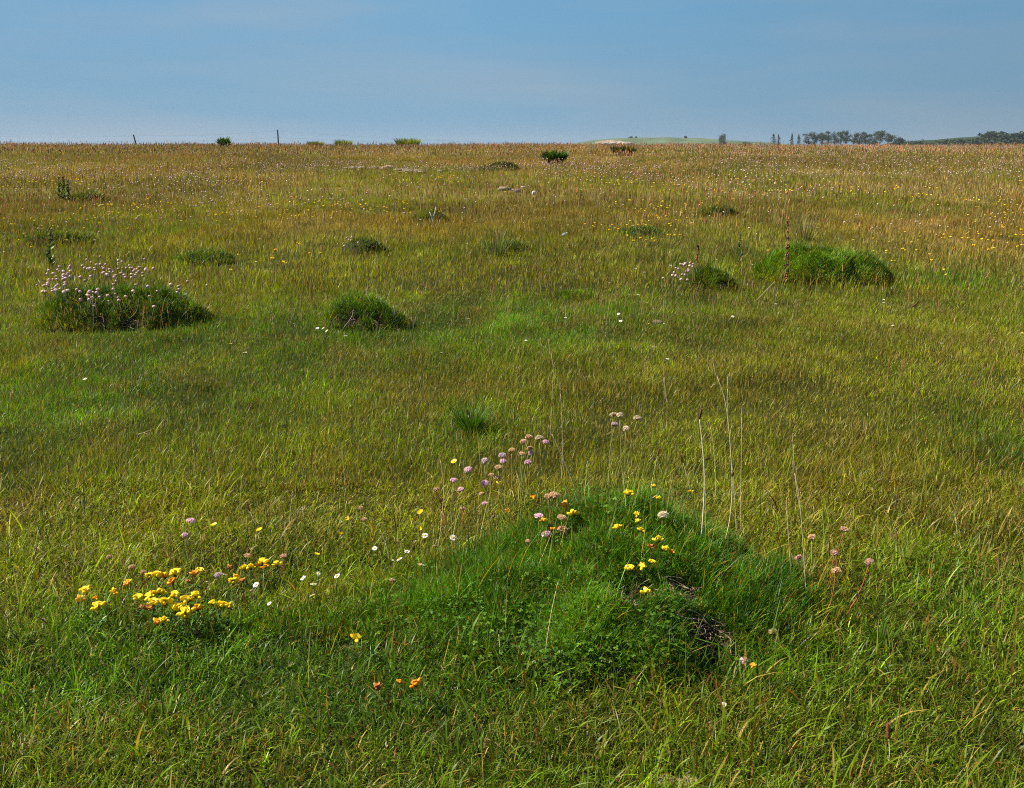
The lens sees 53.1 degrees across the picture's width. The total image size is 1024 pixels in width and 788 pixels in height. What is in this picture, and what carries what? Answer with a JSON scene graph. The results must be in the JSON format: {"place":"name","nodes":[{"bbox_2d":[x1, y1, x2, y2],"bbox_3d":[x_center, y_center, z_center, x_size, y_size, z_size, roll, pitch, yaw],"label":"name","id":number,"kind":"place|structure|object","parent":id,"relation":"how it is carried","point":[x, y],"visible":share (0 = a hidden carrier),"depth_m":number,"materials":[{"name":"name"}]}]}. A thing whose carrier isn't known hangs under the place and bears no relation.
{"place":"outdoors","nodes":[
{"label":"outdoors","id":0,"kind":"place"},
{"bbox_2d":[0,142,1023,787],"bbox_3d":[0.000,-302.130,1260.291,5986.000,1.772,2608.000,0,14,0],"label":"ground","id":1,"kind":"structure","parent":0,"point":[480,453],"depth_m":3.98,"materials":[{"name":"plant"}]},
{"bbox_2d":[41,227,57,266],"bbox_3d":[-3.751,-1.175,8.318,0.132,0.373,0.145,4,14,15],"label":"dock","id":2,"kind":"object","parent":1,"relation":"on","point":[49,257],"visible":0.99,"depth_m":8.31,"materials":[{"name":"green plant"}]},
{"bbox_2d":[14,220,98,246],"bbox_3d":[-4.504,-1.587,10.113,0.858,0.287,0.636,0,14,0],"label":"turf hummock","id":3,"kind":"object","parent":1,"relation":"on","point":[59,233],"visible":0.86,"depth_m":9.98,"materials":[{"name":"plant"}]},
{"bbox_2d":[59,176,68,200],"bbox_3d":[-6.733,-3.074,15.350,0.202,0.451,0.151,-6,15,-22],"label":"dock","id":4,"kind":"object","parent":1,"relation":"on","point":[62,186],"visible":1,"depth_m":15.35,"materials":[{"name":"green plant"}]},
{"bbox_2d":[75,594,86,616],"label":"trefoil flower","id":5,"kind":"object","parent":1,"relation":"on","point":[77,599],"visible":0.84,"depth_m":2.40,"materials":[{"name":"orange plant"}]},
{"bbox_2d":[79,585,92,612],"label":"trefoil flower","id":6,"kind":"object","parent":1,"relation":"on","point":[84,590],"visible":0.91,"depth_m":2.45,"materials":[{"name":"yellow plant"}]},
{"bbox_2d":[68,187,115,201],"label":"turf hummock","id":7,"kind":"object","parent":1,"relation":"on","point":[79,195],"visible":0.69,"depth_m":15.57,"materials":[{"name":"plant"}]},
{"bbox_2d":[90,601,105,627],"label":"trefoil flower","id":8,"kind":"object","parent":1,"relation":"on","point":[97,604],"visible":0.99,"depth_m":2.35,"materials":[{"name":"yellow plant"}]},
{"bbox_2d":[26,271,212,333],"bbox_3d":[-2.349,-0.576,6.168,1.167,0.374,0.820,0,14,0],"label":"turf hummock","id":9,"kind":"object","parent":1,"relation":"on","point":[176,314],"visible":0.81,"depth_m":6.00,"materials":[{"name":"plant"}]},
{"bbox_2d":[123,579,135,606],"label":"trefoil flower","id":10,"kind":"object","parent":1,"relation":"on","point":[127,581],"visible":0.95,"depth_m":2.50,"materials":[{"name":"yellow plant"}]},
{"bbox_2d":[133,593,142,619],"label":"trefoil flower","id":11,"kind":"object","parent":1,"relation":"on","point":[137,596],"visible":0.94,"depth_m":2.43,"materials":[{"name":"yellow plant"}]},
{"bbox_2d":[144,590,158,614],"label":"trefoil flower","id":12,"kind":"object","parent":1,"relation":"on","point":[150,594],"visible":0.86,"depth_m":2.41,"materials":[{"name":"yellow plant"}]},
{"bbox_2d":[148,597,161,630],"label":"trefoil flower","id":13,"kind":"object","parent":1,"relation":"on","point":[153,601],"visible":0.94,"depth_m":2.37,"materials":[{"name":"yellow plant"}]},
{"bbox_2d":[151,571,162,597],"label":"trefoil flower","id":14,"kind":"object","parent":1,"relation":"on","point":[156,574],"visible":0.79,"depth_m":2.53,"materials":[{"name":"yellow plant"}]},
{"bbox_2d":[151,618,165,645],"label":"trefoil flower","id":15,"kind":"object","parent":1,"relation":"on","point":[157,621],"visible":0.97,"depth_m":2.32,"materials":[{"name":"orange plant"}]},
{"bbox_2d":[152,588,167,615],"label":"trefoil flower","id":16,"kind":"object","parent":1,"relation":"on","point":[159,591],"visible":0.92,"depth_m":2.43,"materials":[{"name":"yellow plant"}]},
{"bbox_2d":[159,597,173,633],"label":"trefoil flower","id":17,"kind":"object","parent":1,"relation":"on","point":[164,601],"visible":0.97,"depth_m":2.37,"materials":[{"name":"yellow plant"}]},
{"bbox_2d":[169,590,179,619],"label":"trefoil flower","id":18,"kind":"object","parent":1,"relation":"on","point":[175,594],"visible":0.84,"depth_m":2.42,"materials":[{"name":"yellow plant"}]},
{"bbox_2d":[170,601,181,633],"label":"trefoil flower","id":19,"kind":"object","parent":1,"relation":"on","point":[174,608],"visible":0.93,"depth_m":2.37,"materials":[{"name":"yellow plant"}]},
{"bbox_2d":[169,568,183,595],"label":"trefoil flower","id":20,"kind":"object","parent":1,"relation":"on","point":[174,572],"visible":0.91,"depth_m":2.56,"materials":[{"name":"yellow plant"}]},
{"bbox_2d":[176,605,195,635],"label":"trefoil flower","id":21,"kind":"object","parent":1,"relation":"on","point":[186,610],"visible":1,"depth_m":2.35,"materials":[{"name":"yellow plant"}]},
{"bbox_2d":[180,595,192,621],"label":"trefoil flower","id":22,"kind":"object","parent":1,"relation":"on","point":[185,599],"visible":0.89,"depth_m":2.39,"materials":[{"name":"yellow plant"}]},
{"bbox_2d":[186,517,194,561],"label":"thrift flower","id":23,"kind":"object","parent":1,"relation":"on","point":[190,520],"visible":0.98,"depth_m":2.77,"materials":[{"name":"pink plant"}]},
{"bbox_2d":[191,591,201,614],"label":"trefoil flower","id":24,"kind":"object","parent":1,"relation":"on","point":[195,594],"visible":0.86,"depth_m":2.45,"materials":[{"name":"yellow plant"}]},
{"bbox_2d":[191,604,203,630],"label":"trefoil flower","id":25,"kind":"object","parent":1,"relation":"on","point":[199,607],"visible":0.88,"depth_m":2.39,"materials":[{"name":"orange plant"}]},
{"bbox_2d":[163,239,240,266],"bbox_3d":[-2.637,-1.208,8.735,0.665,0.251,0.538,0,14,0],"label":"turf hummock","id":26,"kind":"object","parent":1,"relation":"on","point":[208,254],"visible":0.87,"depth_m":8.66,"materials":[{"name":"plant"}]},
{"bbox_2d":[215,600,227,627],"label":"trefoil flower","id":27,"kind":"object","parent":1,"relation":"on","point":[220,604],"visible":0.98,"depth_m":2.42,"materials":[{"name":"yellow plant"}]},
{"bbox_2d":[216,136,231,145],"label":"round bush","id":28,"kind":"object","parent":1,"relation":"on","point":[223,141],"visible":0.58,"depth_m":62.80,"materials":[{"name":"green plant"}]},
{"bbox_2d":[228,577,238,603],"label":"trefoil flower","id":29,"kind":"object","parent":1,"relation":"on","point":[233,580],"visible":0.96,"depth_m":2.54,"materials":[{"name":"yellow plant"}]},
{"bbox_2d":[9,130,507,145],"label":"wire fence","id":30,"kind":"object","parent":1,"relation":"on","point":[277,137],"visible":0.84,"depth_m":81.52,"materials":[{"name":"brown wood"}]},
{"bbox_2d":[254,557,268,578],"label":"trefoil flower","id":31,"kind":"object","parent":1,"relation":"on","point":[263,560],"visible":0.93,"depth_m":2.67,"materials":[{"name":"yellow plant"}]},
{"bbox_2d":[334,139,353,145],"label":"reed clump","id":32,"kind":"object","parent":1,"relation":"on","point":[342,142],"visible":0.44,"depth_m":84.53,"materials":[{"name":"green plant"}]},
{"bbox_2d":[349,633,361,657],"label":"trefoil flower","id":33,"kind":"object","parent":1,"relation":"on","point":[356,637],"visible":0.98,"depth_m":2.25,"materials":[{"name":"yellow plant"}]},
{"bbox_2d":[340,233,389,254],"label":"turf hummock","id":34,"kind":"object","parent":1,"relation":"on","point":[369,243],"visible":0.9,"depth_m":9.43,"materials":[{"name":"plant"}]},
{"bbox_2d":[317,282,413,332],"bbox_3d":[-0.861,-0.526,5.966,0.600,0.334,0.545,0,14,0],"label":"turf hummock","id":35,"kind":"object","parent":1,"relation":"on","point":[360,307],"visible":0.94,"depth_m":5.86,"materials":[{"name":"plant"}]},
{"bbox_2d":[372,681,388,710],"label":"trefoil flower","id":36,"kind":"object","parent":1,"relation":"on","point":[378,684],"visible":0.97,"depth_m":2.04,"materials":[{"name":"orange plant"}]},
{"bbox_2d":[344,166,445,172],"bbox_3d":[-2.975,-5.945,27.158,2.011,0.167,5.479,-8,16,-30],"label":"sandy streak","id":37,"kind":"object","parent":1,"relation":"on","point":[394,169],"visible":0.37,"depth_m":27.02,"materials":[{"name":"soil"}]},
{"bbox_2d":[392,137,421,145],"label":"reed clump","id":38,"kind":"object","parent":1,"relation":"on","point":[410,141],"visible":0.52,"depth_m":74.64,"materials":[{"name":"green plant"}]},
{"bbox_2d":[409,677,422,711],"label":"trefoil flower","id":39,"kind":"object","parent":1,"relation":"on","point":[416,682],"visible":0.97,"depth_m":2.04,"materials":[{"name":"orange plant"}]},
{"bbox_2d":[409,208,449,222],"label":"turf hummock","id":40,"kind":"object","parent":1,"relation":"on","point":[423,214],"visible":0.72,"depth_m":12.30,"materials":[{"name":"plant"}]},
{"bbox_2d":[450,478,457,533],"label":"thrift flower","id":41,"kind":"object","parent":1,"relation":"on","point":[453,480],"visible":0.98,"depth_m":3.02,"materials":[{"name":"pink plant"}]},
{"bbox_2d":[464,466,475,516],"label":"thrift flower","id":42,"kind":"object","parent":1,"relation":"on","point":[468,469],"visible":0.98,"depth_m":3.14,"materials":[{"name":"pink plant"}]},
{"bbox_2d":[447,402,496,432],"bbox_3d":[-0.155,0.097,4.010,0.225,0.136,0.215,0,14,0],"label":"grass tuft","id":43,"kind":"object","parent":1,"relation":"on","point":[471,421],"visible":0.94,"depth_m":3.99,"materials":[{"name":"plant"}]},
{"bbox_2d":[480,480,489,511],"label":"thrift flower","id":44,"kind":"object","parent":1,"relation":"on","point":[484,483],"visible":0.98,"depth_m":3.14,"materials":[{"name":"pink plant"}]},
{"bbox_2d":[478,221,513,257],"bbox_3d":[-0.131,-1.341,8.897,0.364,0.344,0.363,13,19,43],"label":"grass tuft","id":45,"kind":"object","parent":1,"relation":"on","point":[495,248],"visible":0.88,"depth_m":8.91,"materials":[{"name":"plant"}]},
{"bbox_2d":[479,160,520,171],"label":"turf hummock","id":46,"kind":"object","parent":1,"relation":"on","point":[512,164],"visible":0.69,"depth_m":26.76,"materials":[{"name":"plant"}]},
{"bbox_2d":[474,230,531,251],"bbox_3d":[-0.071,-1.437,9.594,0.570,0.230,0.490,0,14,0],"label":"turf hummock","id":47,"kind":"object","parent":1,"relation":"on","point":[516,243],"visible":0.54,"depth_m":9.49,"materials":[{"name":"plant"}]},
{"bbox_2d":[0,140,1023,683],"bbox_3d":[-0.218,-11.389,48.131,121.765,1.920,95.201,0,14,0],"label":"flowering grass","id":48,"kind":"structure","parent":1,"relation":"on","point":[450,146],"depth_m":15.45,"materials":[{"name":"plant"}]},
{"bbox_2d":[0,143,1023,220],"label":"thrift flowers","id":49,"kind":"object","parent":1,"relation":"on","point":[414,166],"visible":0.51,"depth_m":22.96,"materials":[{"name":"plant"}]},
{"bbox_2d":[0,166,1023,252],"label":"trefoil flowers","id":50,"kind":"object","parent":1,"relation":"on","point":[1021,229],"visible":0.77,"depth_m":16.13,"materials":[{"name":"plant"}]},
{"bbox_2d":[520,434,532,500],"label":"thrift flower","id":51,"kind":"object","parent":1,"relation":"on","point":[528,436],"visible":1,"depth_m":3.26,"materials":[{"name":"pink plant"}]},
{"bbox_2d":[535,435,542,505],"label":"thrift flower","id":52,"kind":"object","parent":1,"relation":"on","point":[538,437],"visible":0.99,"depth_m":3.23,"materials":[{"name":"pink plant"}]},
{"bbox_2d":[534,439,548,501],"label":"thrift flower","id":53,"kind":"object","parent":1,"relation":"on","point":[546,441],"visible":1,"depth_m":3.26,"materials":[{"name":"pink plant"}]},
{"bbox_2d":[243,467,863,713],"bbox_3d":[0.096,0.343,2.716,1.494,0.365,1.488,0,14,0],"label":"turf hummock","id":54,"kind":"object","parent":1,"relation":"on","point":[691,592],"visible":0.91,"depth_m":2.38,"materials":[{"name":"plant"}]},
{"bbox_2d":[544,493,551,538],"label":"thrift flower","id":55,"kind":"object","parent":54,"relation":"on","point":[548,496],"visible":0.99,"depth_m":2.60,"materials":[{"name":"pink plant"}]},
{"bbox_2d":[548,491,559,542],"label":"thrift flower","id":56,"kind":"object","parent":54,"relation":"on","point":[554,495],"visible":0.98,"depth_m":2.60,"materials":[{"name":"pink plant"}]},
{"bbox_2d":[567,509,579,531],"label":"trefoil flower","id":57,"kind":"object","parent":54,"relation":"on","point":[573,513],"visible":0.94,"depth_m":2.58,"materials":[{"name":"yellow plant"}]},
{"bbox_2d":[622,425,629,486],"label":"thrift flower","id":58,"kind":"object","parent":54,"relation":"on","point":[626,428],"visible":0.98,"depth_m":3.28,"materials":[{"name":"pink plant"}]},
{"bbox_2d":[622,415,641,487],"bbox_3d":[0.383,0.207,3.294,0.064,0.287,0.028,-4,14,-15],"label":"thrift flower","id":59,"kind":"object","parent":54,"relation":"on","point":[637,418],"visible":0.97,"depth_m":3.27,"materials":[{"name":"pink plant"}]},
{"bbox_2d":[637,562,647,586],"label":"trefoil flower","id":60,"kind":"object","parent":54,"relation":"on","point":[641,565],"visible":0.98,"depth_m":2.35,"materials":[{"name":"yellow plant"}]},
{"bbox_2d":[639,586,651,611],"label":"trefoil flower","id":61,"kind":"object","parent":54,"relation":"on","point":[645,590],"visible":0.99,"depth_m":2.24,"materials":[{"name":"yellow plant"}]},
{"bbox_2d":[652,535,663,560],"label":"trefoil flower","id":62,"kind":"object","parent":54,"relation":"on","point":[658,539],"visible":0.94,"depth_m":2.43,"materials":[{"name":"yellow plant"}]},
{"bbox_2d":[657,511,668,526],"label":"thrift flower","id":63,"kind":"object","parent":54,"relation":"on","point":[662,514],"visible":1,"depth_m":2.56,"materials":[{"name":"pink plant"}]},
{"bbox_2d":[658,545,671,571],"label":"trefoil flower","id":64,"kind":"object","parent":54,"relation":"on","point":[665,548],"visible":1,"depth_m":2.38,"materials":[{"name":"yellow plant"}]},
{"bbox_2d":[698,408,709,539],"bbox_3d":[0.465,0.191,2.531,0.036,0.340,0.070,0,14,0],"label":"plantain","id":65,"kind":"object","parent":54,"relation":"on","point":[699,418],"visible":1,"depth_m":2.53,"materials":[{"name":"plant"}]},
{"bbox_2d":[712,358,733,539],"bbox_3d":[0.543,0.144,2.629,0.068,0.493,0.081,5,14,21],"label":"grass stalk","id":66,"kind":"object","parent":54,"relation":"on","point":[732,472],"depth_m":2.65,"materials":[{"name":"plant"}]},
{"bbox_2d":[792,462,805,589],"bbox_3d":[0.680,0.321,2.440,0.058,0.345,0.039,0,14,0],"label":"grass stalk","id":67,"kind":"object","parent":54,"relation":"on","point":[801,526],"depth_m":2.44,"materials":[{"name":"plant"}]},
{"bbox_2d":[826,567,840,614],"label":"thrift flower","id":68,"kind":"object","parent":54,"relation":"on","point":[835,570],"visible":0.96,"depth_m":2.39,"materials":[{"name":"pink plant"}]},
{"bbox_2d":[540,149,570,163],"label":"round bush","id":69,"kind":"object","parent":1,"relation":"on","point":[553,155],"visible":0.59,"depth_m":30.62,"materials":[{"name":"green plant"}]},
{"bbox_2d":[560,383,562,479],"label":"grass stalk","id":70,"kind":"object","parent":1,"relation":"on","point":[562,434],"depth_m":3.38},
{"bbox_2d":[554,287,598,302],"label":"turf hummock","id":71,"kind":"object","parent":1,"relation":"on","point":[580,292],"visible":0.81,"depth_m":7.01,"materials":[{"name":"plant"}]},
{"bbox_2d":[609,422,618,484],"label":"thrift flower","id":72,"kind":"object","parent":1,"relation":"on","point":[615,424],"visible":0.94,"depth_m":3.33,"materials":[{"name":"pink plant"}]},
{"bbox_2d":[616,412,623,489],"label":"thrift flower","id":73,"kind":"object","parent":1,"relation":"on","point":[620,415],"visible":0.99,"depth_m":3.30,"materials":[{"name":"pink plant"}]},
{"bbox_2d":[609,145,639,155],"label":"rush clump","id":74,"kind":"object","parent":1,"relation":"on","point":[623,148],"visible":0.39,"depth_m":38.43,"materials":[{"name":"green plant"}]},
{"bbox_2d":[614,222,669,238],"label":"turf hummock","id":75,"kind":"object","parent":1,"relation":"on","point":[634,230],"visible":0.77,"depth_m":10.54,"materials":[{"name":"plant"}]},
{"bbox_2d":[680,248,739,293],"bbox_3d":[1.431,-0.911,7.466,0.540,0.360,0.464,0,14,0],"label":"turf hummock","id":76,"kind":"object","parent":1,"relation":"on","point":[715,276],"visible":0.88,"depth_m":7.38,"materials":[{"name":"plant"}]},
{"bbox_2d":[696,202,737,216],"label":"turf hummock","id":77,"kind":"object","parent":1,"relation":"on","point":[721,208],"visible":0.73,"depth_m":13.14,"materials":[{"name":"plant"}]},
{"bbox_2d":[727,374,736,535],"bbox_3d":[0.612,0.178,2.864,0.054,0.487,0.052,0,14,0],"label":"grass stalk","id":78,"kind":"object","parent":1,"relation":"on","point":[731,452],"depth_m":2.87,"materials":[{"name":"plant"}]},
{"bbox_2d":[741,404,742,532],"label":"grass stalk","id":79,"kind":"object","parent":1,"relation":"on","point":[741,453],"depth_m":2.90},
{"bbox_2d":[783,218,789,281],"bbox_3d":[2.020,-1.036,7.515,0.052,0.502,0.047,-5,14,-20],"label":"dock","id":80,"kind":"object","parent":1,"relation":"on","point":[788,257],"visible":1,"depth_m":7.51,"materials":[{"name":"plant"}]},
{"bbox_2d":[784,212,824,243],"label":"grass tuft","id":81,"kind":"object","parent":1,"relation":"on","point":[807,229],"visible":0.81,"depth_m":10.21,"materials":[{"name":"plant"}]},
{"bbox_2d":[802,131,814,143],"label":"tall tree","id":82,"kind":"object","parent":1,"relation":"on","point":[807,139],"visible":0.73,"depth_m":1226.49,"materials":[{"name":"green plant"}]},
{"bbox_2d":[808,534,816,568],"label":"thrift flower","id":83,"kind":"object","parent":1,"relation":"on","point":[812,536],"visible":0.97,"depth_m":2.63,"materials":[{"name":"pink plant"}]},
{"bbox_2d":[810,134,820,144],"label":"tall tree","id":84,"kind":"object","parent":1,"relation":"on","point":[814,137],"visible":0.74,"depth_m":1212.23,"materials":[{"name":"green plant"}]},
{"bbox_2d":[747,232,895,285],"bbox_3d":[2.383,-1.094,7.870,1.196,0.496,0.896,0,14,0],"label":"turf hummock","id":85,"kind":"object","parent":1,"relation":"on","point":[821,258],"visible":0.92,"depth_m":7.68,"materials":[{"name":"plant"}]},
{"bbox_2d":[834,130,847,145],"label":"tall tree","id":86,"kind":"object","parent":1,"relation":"on","point":[841,136],"visible":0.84,"depth_m":1187.82,"materials":[{"name":"green plant"}]},
{"bbox_2d":[834,526,848,583],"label":"thrift flower","id":87,"kind":"object","parent":1,"relation":"on","point":[844,529],"visible":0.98,"depth_m":2.56,"materials":[{"name":"pink plant"}]},
{"bbox_2d":[847,558,873,613],"bbox_3d":[0.814,0.462,2.414,0.070,0.160,0.028,0,14,0],"label":"thrift flower","id":88,"kind":"object","parent":1,"relation":"on","point":[869,561],"visible":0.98,"depth_m":2.40,"materials":[{"name":"pink plant"}]},
{"bbox_2d":[858,132,873,144],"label":"tall tree","id":89,"kind":"object","parent":1,"relation":"on","point":[865,140],"visible":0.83,"depth_m":1211.75,"materials":[{"name":"green plant"}]},
{"bbox_2d":[873,130,885,142],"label":"tall tree","id":90,"kind":"object","parent":1,"relation":"on","point":[880,135],"visible":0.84,"depth_m":1193.42,"materials":[{"name":"green plant"}]},
{"bbox_2d":[860,613,905,648],"bbox_3d":[0.827,0.538,2.296,0.107,0.096,0.103,-9,16,-32],"label":"grass tuft","id":91,"kind":"object","parent":1,"relation":"on","point":[880,638],"visible":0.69,"depth_m":2.29,"materials":[{"name":"plant"}]},
{"bbox_2d":[885,721,890,764],"bbox_3d":[0.685,0.637,1.871,0.015,0.090,0.031,5,14,21],"label":"plantain","id":92,"kind":"object","parent":1,"relation":"on","point":[888,732],"depth_m":1.86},
{"bbox_2d":[884,133,897,144],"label":"tall tree","id":93,"kind":"object","parent":1,"relation":"on","point":[889,137],"visible":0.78,"depth_m":1207.47,"materials":[{"name":"green plant"}]},
{"bbox_2d":[888,137,905,145],"bbox_3d":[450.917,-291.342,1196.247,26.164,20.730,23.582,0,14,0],"label":"bush","id":94,"kind":"object","parent":1,"relation":"on","point":[898,141],"visible":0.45,"depth_m":1190.62,"materials":[{"name":"green plant"}]},
{"bbox_2d":[951,139,973,145],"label":"bushy tree","id":95,"kind":"object","parent":1,"relation":"on","point":[961,141],"visible":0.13,"depth_m":1081.93,"materials":[{"name":"green plant"}]},
{"bbox_2d":[968,136,995,145],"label":"bushy tree","id":96,"kind":"object","parent":1,"relation":"on","point":[987,141],"visible":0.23,"depth_m":1081.10,"materials":[{"name":"green plant"}]},
{"bbox_2d":[977,131,1011,138],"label":"bushy tree","id":97,"kind":"object","parent":1,"relation":"on","point":[992,133],"visible":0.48,"depth_m":1133.45,"materials":[{"name":"green plant"}]},
{"bbox_2d":[989,135,1011,145],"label":"bushy tree","id":98,"kind":"object","parent":1,"relation":"on","point":[1004,139],"visible":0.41,"depth_m":1107.03,"materials":[{"name":"green plant"}]},
{"bbox_2d":[984,230,1023,242],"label":"turf hummock","id":99,"kind":"object","parent":1,"relation":"on","point":[1004,235],"visible":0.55,"depth_m":10.35,"materials":[{"name":"plant"}]},
{"bbox_2d":[1007,131,1023,145],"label":"bushy tree","id":100,"kind":"object","parent":1,"relation":"on","point":[1018,140],"visible":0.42,"depth_m":1084.13,"materials":[{"name":"green plant"}]},
{"bbox_2d":[0,0,1023,146],"label":"sky","id":101,"kind":"structure","parent":0,"point":[431,71],"materials":[{"name":"blue"}]},
{"bbox_2d":[595,140,630,143],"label":"sand cliff","id":102,"kind":"structure","parent":0,"point":[611,142],"depth_m":1673.84,"materials":[{"name":"sand"}]},
{"bbox_2d":[623,773,701,787],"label":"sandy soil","id":103,"kind":"structure","parent":0,"point":[671,777],"depth_m":1.84,"materials":[{"name":"soil"}]},
{"bbox_2d":[571,137,794,146],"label":"hill","id":104,"kind":"structure","parent":0,"point":[672,140],"depth_m":1744.66,"materials":[{"name":"plant"}]},
{"bbox_2d":[882,133,1021,144],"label":"ridge","id":105,"kind":"structure","parent":0,"point":[956,139],"depth_m":1527.49,"materials":[{"name":"plant"}]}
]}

